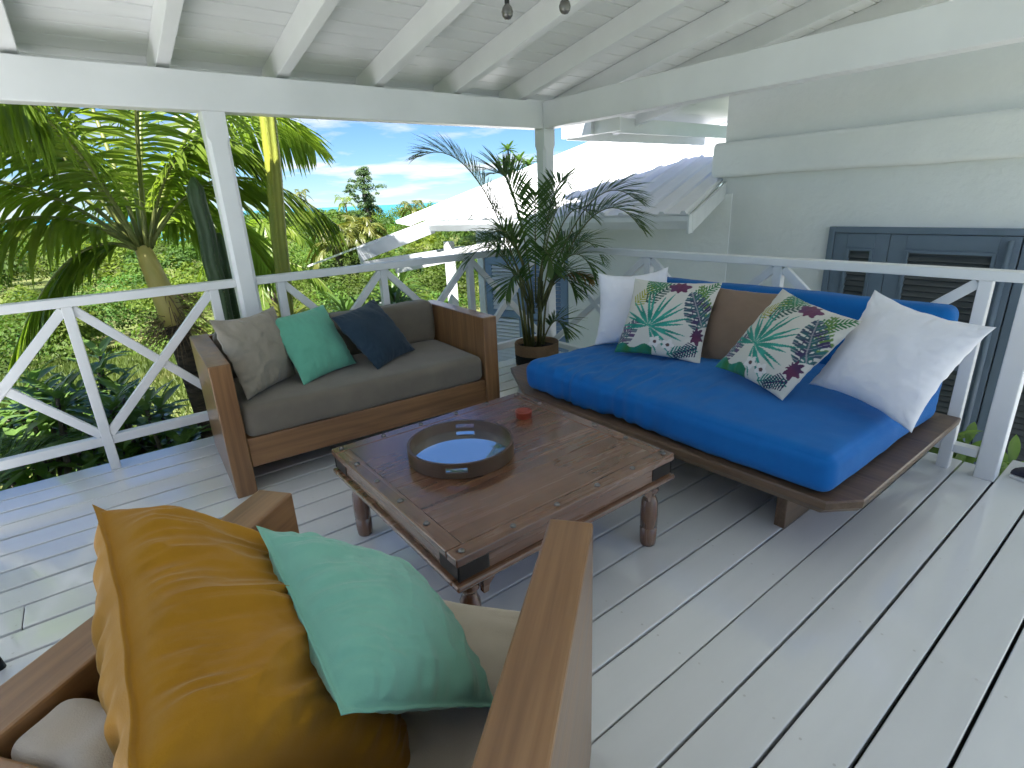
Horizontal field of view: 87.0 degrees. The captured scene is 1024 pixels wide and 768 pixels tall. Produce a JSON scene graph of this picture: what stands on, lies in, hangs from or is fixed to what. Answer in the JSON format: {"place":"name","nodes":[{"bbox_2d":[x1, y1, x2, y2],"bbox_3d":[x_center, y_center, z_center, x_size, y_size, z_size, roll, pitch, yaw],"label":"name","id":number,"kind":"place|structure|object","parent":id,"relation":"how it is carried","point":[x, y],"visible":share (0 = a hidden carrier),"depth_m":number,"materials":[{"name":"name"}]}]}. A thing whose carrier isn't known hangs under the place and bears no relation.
{"place":"outdoors","nodes":[
{"label":"outdoors","id":0,"kind":"place"},
{"bbox_2d":[0,657,6,670],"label":"stool","id":1,"kind":"object","parent":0,"point":[3,665],"visible":1,"depth_m":1.86,"materials":[{"name":"black rubber"}]},
{"bbox_2d":[6,203,437,240],"bbox_3d":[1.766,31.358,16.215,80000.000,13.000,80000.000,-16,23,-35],"label":"sea","id":2,"kind":"structure","parent":0,"point":[383,207],"depth_m":5851.80,"materials":[{"name":"liquid"}]},
{"bbox_2d":[0,201,479,487],"bbox_3d":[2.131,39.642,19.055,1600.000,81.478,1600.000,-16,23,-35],"label":"ground","id":3,"kind":"structure","parent":0,"point":[45,282],"depth_m":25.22,"materials":[{"name":"green plant"}]},
{"bbox_2d":[0,372,88,489],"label":"leaved shrub","id":4,"kind":"object","parent":3,"relation":"on","point":[5,413],"visible":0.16,"depth_m":4.82,"materials":[{"name":"green plant"}]},
{"bbox_2d":[0,430,90,489],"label":"fern palm","id":5,"kind":"object","parent":3,"relation":"on","point":[16,439],"visible":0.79,"depth_m":3.72,"materials":[{"name":"green plant"}]},
{"bbox_2d":[0,369,121,490],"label":"leaved shrub","id":6,"kind":"object","parent":3,"relation":"on","point":[40,425],"visible":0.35,"depth_m":4.23,"materials":[{"name":"green plant"}]},
{"bbox_2d":[0,331,154,470],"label":"leaved shrub","id":7,"kind":"object","parent":3,"relation":"on","point":[97,368],"visible":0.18,"depth_m":5.45,"materials":[{"name":"green plant"}]},
{"bbox_2d":[0,329,213,488],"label":"grass","id":8,"kind":"structure","parent":3,"relation":"on","point":[131,360],"depth_m":11.83,"materials":[{"name":"green plant"}]},
{"bbox_2d":[53,377,174,470],"bbox_3d":[-3.506,0.798,5.036,1.092,1.768,1.217,-16,23,-35],"label":"leaved shrub","id":9,"kind":"object","parent":3,"relation":"on","point":[147,443],"visible":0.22,"depth_m":4.78,"materials":[{"name":"green plant"}]},
{"bbox_2d":[88,378,211,460],"bbox_3d":[-3.107,0.828,4.885,1.047,1.777,1.258,-16,23,-35],"label":"leaved shrub","id":10,"kind":"object","parent":3,"relation":"on","point":[184,434],"visible":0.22,"depth_m":4.67,"materials":[{"name":"green plant"}]},
{"bbox_2d":[0,104,351,438],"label":"coconut palm","id":11,"kind":"object","parent":3,"relation":"on","point":[152,207],"visible":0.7,"depth_m":4.04,"materials":[{"name":"green plant"}]},
{"bbox_2d":[185,177,240,319],"bbox_3d":[-2.118,0.158,4.341,0.175,3.406,0.298,3,20,16],"label":"column cactus","id":12,"kind":"object","parent":3,"relation":"on","point":[214,256],"depth_m":3.88,"materials":[{"name":"green plant"}]},
{"bbox_2d":[197,211,335,323],"bbox_3d":[-6.433,-2.665,14.119,3.592,3.482,3.494,-16,23,-35],"label":"palm tree","id":13,"kind":"object","parent":3,"relation":"on","point":[264,232],"visible":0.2,"depth_m":13.40,"materials":[{"name":"green plant"}]},
{"bbox_2d":[259,116,293,317],"bbox_3d":[-1.884,-0.432,4.413,0.631,4.457,0.148,-16,23,-35],"label":"column cactus","id":14,"kind":"object","parent":3,"relation":"on","point":[272,162],"depth_m":4.13,"materials":[{"name":"green plant"}]},
{"bbox_2d":[261,288,313,317],"bbox_3d":[-3.180,-0.367,7.972,1.147,2.024,1.239,-16,23,-35],"label":"strap leaved plant","id":15,"kind":"object","parent":3,"relation":"on","point":[297,310],"visible":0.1,"depth_m":7.79,"materials":[{"name":"green plant"}]},
{"bbox_2d":[292,189,313,200],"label":"palm tree","id":16,"kind":"object","parent":3,"relation":"on","point":[303,192],"visible":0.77,"depth_m":89.74,"materials":[{"name":"green plant"}]},
{"bbox_2d":[306,222,367,299],"bbox_3d":[-7.133,-4.884,22.296,2.466,3.421,2.347,-16,23,-35],"label":"palm tree","id":17,"kind":"object","parent":3,"relation":"on","point":[324,249],"visible":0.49,"depth_m":21.90,"materials":[{"name":"green plant"}]},
{"bbox_2d":[319,291,358,311],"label":"strap leaved plant","id":18,"kind":"object","parent":3,"relation":"on","point":[342,305],"visible":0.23,"depth_m":7.49,"materials":[{"name":"green plant"}]},
{"bbox_2d":[334,195,356,212],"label":"palm tree","id":19,"kind":"object","parent":3,"relation":"on","point":[347,199],"visible":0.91,"depth_m":74.47,"materials":[{"name":"green plant"}]},
{"bbox_2d":[342,166,386,241],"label":"broadleaf tree","id":20,"kind":"object","parent":3,"relation":"on","point":[368,206],"visible":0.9,"depth_m":59.37,"materials":[{"name":"green plant"}]},
{"bbox_2d":[340,214,389,280],"bbox_3d":[-7.185,-6.329,26.201,2.893,3.645,2.562,-16,23,-35],"label":"palm tree","id":21,"kind":"object","parent":3,"relation":"on","point":[368,229],"visible":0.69,"depth_m":25.49,"materials":[{"name":"green plant"}]},
{"bbox_2d":[363,282,429,303],"bbox_3d":[-1.424,-0.313,7.312,1.172,2.203,1.073,-16,23,-35],"label":"strap leaved plant","id":22,"kind":"object","parent":3,"relation":"on","point":[407,298],"visible":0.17,"depth_m":7.11,"materials":[{"name":"green plant"}]},
{"bbox_2d":[366,272,431,303],"bbox_3d":[-1.637,-0.537,7.870,1.104,2.282,1.133,-3,19,0],"label":"strap leaved plant","id":23,"kind":"object","parent":3,"relation":"on","point":[392,290],"visible":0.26,"depth_m":7.58,"materials":[{"name":"green plant"}]},
{"bbox_2d":[372,269,437,299],"bbox_3d":[-1.697,-0.854,8.713,1.160,2.339,1.181,-16,23,-35],"label":"strap leaved plant","id":24,"kind":"object","parent":3,"relation":"on","point":[405,276],"visible":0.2,"depth_m":8.44,"materials":[{"name":"green plant"}]},
{"bbox_2d":[397,200,425,224],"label":"tree","id":25,"kind":"object","parent":3,"relation":"on","point":[415,208],"visible":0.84,"depth_m":59.43,"materials":[{"name":"green plant"}]},
{"bbox_2d":[495,140,536,173],"bbox_3d":[0.289,-2.782,11.147,1.152,4.158,0.744,-1,19,5],"label":"tree","id":26,"kind":"object","parent":3,"relation":"on","point":[507,146],"visible":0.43,"depth_m":10.41,"materials":[{"name":"green plant"}]},
{"bbox_2d":[307,123,732,361],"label":"house wing","id":27,"kind":"structure","parent":3,"relation":"on","point":[691,211],"depth_m":6.71,"materials":[{"name":"white paint"}]},
{"bbox_2d":[485,256,526,361],"bbox_3d":[-0.073,-0.952,8.107,0.670,1.880,0.040,9,22,31],"label":"door","id":28,"kind":"structure","parent":27,"relation":"in","point":[509,312],"depth_m":8.07,"materials":[{"name":"blue paint"}]},
{"bbox_2d":[525,259,568,352],"bbox_3d":[0.511,-0.856,7.753,0.670,1.880,0.040,9,22,31],"label":"door","id":29,"kind":"structure","parent":27,"relation":"in","point":[563,284],"depth_m":7.56,"materials":[{"name":"blue paint"}]},
{"bbox_2d":[711,0,1023,464],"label":"house","id":30,"kind":"structure","parent":3,"relation":"on","point":[920,162],"depth_m":4.75,"materials":[{"name":"paint"}]},
{"bbox_2d":[0,0,949,144],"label":"porch roof","id":31,"kind":"structure","parent":30,"relation":"attached to","point":[539,50],"depth_m":3.52,"materials":[{"name":"white paint"}]},
{"bbox_2d":[0,53,542,129],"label":"roof beam","id":32,"kind":"structure","parent":31,"relation":"attached to","point":[38,80],"depth_m":3.21,"materials":[{"name":"white paint"}]},
{"bbox_2d":[501,0,512,19],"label":"hanging bulb","id":33,"kind":"object","parent":31,"relation":"hanging from","point":[507,12],"visible":1,"depth_m":2.38,"materials":[{"name":"clear glass"}]},
{"bbox_2d":[559,0,570,14],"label":"hanging bulb","id":34,"kind":"object","parent":31,"relation":"hanging from","point":[564,7],"visible":1,"depth_m":2.34,"materials":[{"name":"clear glass"}]},
{"bbox_2d":[827,233,891,296],"bbox_3d":[3.324,-0.404,5.391,0.050,2.122,0.465,-16,23,-35],"label":"door","id":35,"kind":"structure","parent":30,"relation":"in","point":[877,244],"depth_m":5.12,"materials":[{"name":"blue paint"}]},
{"bbox_2d":[881,234,1023,452],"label":"door","id":36,"kind":"structure","parent":30,"relation":"in","point":[900,246],"depth_m":4.62,"materials":[{"name":"blue paint"}]},
{"bbox_2d":[972,244,1023,464],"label":"door","id":37,"kind":"structure","parent":30,"relation":"in","point":[1017,287],"depth_m":4.47,"materials":[{"name":"blue paint"}]},
{"bbox_2d":[930,422,1023,479],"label":"leaved shrub","id":38,"kind":"object","parent":3,"relation":"on","point":[969,433],"visible":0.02,"depth_m":3.47,"materials":[{"name":"green plant"}]},
{"bbox_2d":[0,107,726,219],"label":"sky","id":39,"kind":"structure","parent":0,"point":[378,146],"materials":[{"name":"blue"}]},
{"bbox_2d":[0,351,1023,767],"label":"deck","id":40,"kind":"structure","parent":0,"point":[734,625],"depth_m":2.05,"materials":[{"name":"paint"}]},
{"bbox_2d":[198,111,261,317],"bbox_3d":[-1.748,-0.633,3.548,0.124,2.073,0.124,-16,23,-35],"label":"porch post","id":41,"kind":"object","parent":40,"relation":"on","point":[214,131],"visible":0.54,"depth_m":3.34,"materials":[{"name":"white paint"}]},
{"bbox_2d":[0,245,542,470],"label":"railing","id":42,"kind":"object","parent":40,"relation":"on","point":[106,435],"visible":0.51,"depth_m":3.29,"materials":[{"name":"white paint"}]},
{"bbox_2d":[0,490,592,767],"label":"armchair","id":43,"kind":"object","parent":40,"relation":"on","point":[534,654],"visible":0.37,"depth_m":0.94,"materials":[{"name":"brown wood"}]},
{"bbox_2d":[91,504,409,767],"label":"throw pillow","id":44,"kind":"object","parent":43,"relation":"on","point":[199,638],"visible":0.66,"depth_m":0.83,"materials":[{"name":"yellow fabric"}]},
{"bbox_2d":[256,526,492,715],"bbox_3d":[-0.258,0.471,1.087,0.340,0.384,0.492,-16,23,-35],"label":"throw pillow","id":45,"kind":"object","parent":43,"relation":"on","point":[385,633],"visible":0.98,"depth_m":0.96,"materials":[{"name":"green fabric"}]},
{"bbox_2d":[189,299,499,498],"bbox_3d":[-1.044,-0.042,3.576,1.704,0.779,0.895,-15,22,-32],"label":"sofa","id":46,"kind":"object","parent":40,"relation":"on","point":[449,363],"visible":0.76,"depth_m":3.25,"materials":[{"name":"brown wood"}]},
{"bbox_2d":[209,306,295,399],"bbox_3d":[-1.456,-0.193,3.088,0.237,0.435,0.456,5,20,22],"label":"throw pillow","id":47,"kind":"object","parent":46,"relation":"on","point":[254,349],"visible":0.98,"depth_m":3.00,"materials":[{"name":"beige fabric"}]},
{"bbox_2d":[276,305,355,384],"bbox_3d":[-1.224,-0.255,3.334,0.248,0.388,0.451,7,21,25],"label":"throw pillow","id":48,"kind":"object","parent":46,"relation":"on","point":[315,345],"visible":0.98,"depth_m":3.26,"materials":[{"name":"teal fabric"}]},
{"bbox_2d":[331,298,414,369],"bbox_3d":[-0.911,-0.332,3.549,0.297,0.368,0.494,5,20,22],"label":"throw pillow","id":49,"kind":"object","parent":46,"relation":"on","point":[373,332],"visible":1,"depth_m":3.46,"materials":[{"name":"blue fabric"}]},
{"bbox_2d":[332,392,674,605],"bbox_3d":[-0.059,0.494,2.396,1.079,0.449,1.057,-16,23,-35],"label":"coffee table","id":50,"kind":"object","parent":40,"relation":"on","point":[467,538],"visible":0.9,"depth_m":2.08,"materials":[{"name":"brown wood"}]},
{"bbox_2d":[407,419,513,478],"bbox_3d":[-0.217,0.268,2.307,0.452,0.062,0.452,-16,23,-35],"label":"serving tray","id":51,"kind":"object","parent":50,"relation":"on","point":[446,450],"visible":1,"depth_m":2.31,"materials":[{"name":"brown wood"}]},
{"bbox_2d":[515,407,531,419],"bbox_3d":[0.058,0.147,2.666,0.086,0.036,0.086,-16,23,-35],"label":"ashtray","id":52,"kind":"object","parent":50,"relation":"on","point":[523,413],"visible":1,"depth_m":2.64,"materials":[{"name":"ceramic"}]},
{"bbox_2d":[404,131,658,365],"bbox_3d":[0.182,-1.009,4.381,1.962,1.982,1.106,-5,19,-8],"label":"potted palm","id":53,"kind":"object","parent":40,"relation":"on","point":[529,346],"visible":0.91,"depth_m":4.29,"materials":[{"name":"plant"}]},
{"bbox_2d":[535,129,555,336],"bbox_3d":[0.327,-1.236,5.039,0.124,2.073,0.124,-16,23,-35],"label":"porch post","id":54,"kind":"object","parent":40,"relation":"on","point":[544,142],"visible":0.46,"depth_m":4.78,"materials":[{"name":"white paint"}]},
{"bbox_2d":[537,0,1023,129],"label":"roof beam","id":55,"kind":"structure","parent":54,"relation":"on","point":[948,28],"depth_m":2.91,"materials":[{"name":"white paint"}]},
{"bbox_2d":[510,277,960,527],"bbox_3d":[1.030,-0.062,3.193,1.384,0.892,2.332,-16,23,-35],"label":"daybed","id":56,"kind":"object","parent":40,"relation":"on","point":[802,447],"visible":0.55,"depth_m":2.52,"materials":[{"name":"blue fabric"}]},
{"bbox_2d":[595,267,667,344],"bbox_3d":[0.791,-0.495,3.546,0.490,0.500,0.227,-1,19,4],"label":"throw pillow","id":57,"kind":"object","parent":56,"relation":"on","point":[616,293],"visible":0.53,"depth_m":3.51,"materials":[{"name":"white fabric"}]},
{"bbox_2d":[614,278,721,362],"bbox_3d":[0.923,-0.390,3.245,0.566,0.443,0.253,9,22,30],"label":"throw pillow","id":58,"kind":"object","parent":56,"relation":"on","point":[665,319],"visible":1,"depth_m":3.17,"materials":[{"name":"fabric"}]},
{"bbox_2d":[701,288,777,359],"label":"throw pillow","id":59,"kind":"object","parent":56,"relation":"on","point":[734,315],"visible":0.48,"depth_m":3.10,"materials":[{"name":"beige fabric"}]},
{"bbox_2d":[715,289,861,400],"bbox_3d":[1.320,-0.186,2.607,0.362,0.438,0.566,-7,19,-12],"label":"throw pillow","id":60,"kind":"object","parent":56,"relation":"on","point":[787,342],"visible":1,"depth_m":2.55,"materials":[{"name":"fabric"}]},
{"bbox_2d":[809,290,995,432],"bbox_3d":[1.635,-0.116,2.322,0.297,0.492,0.552,-7,19,-12],"label":"throw pillow","id":61,"kind":"object","parent":56,"relation":"on","point":[895,361],"visible":0.99,"depth_m":2.23,"materials":[{"name":"white fabric"}]},
{"bbox_2d":[548,245,1023,481],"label":"railing","id":62,"kind":"object","parent":40,"relation":"on","point":[989,452],"visible":0.57,"depth_m":2.76,"materials":[{"name":"white paint"}]},
{"bbox_2d":[1009,467,1023,481],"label":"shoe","id":63,"kind":"object","parent":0,"point":[1017,473],"visible":1,"depth_m":2.75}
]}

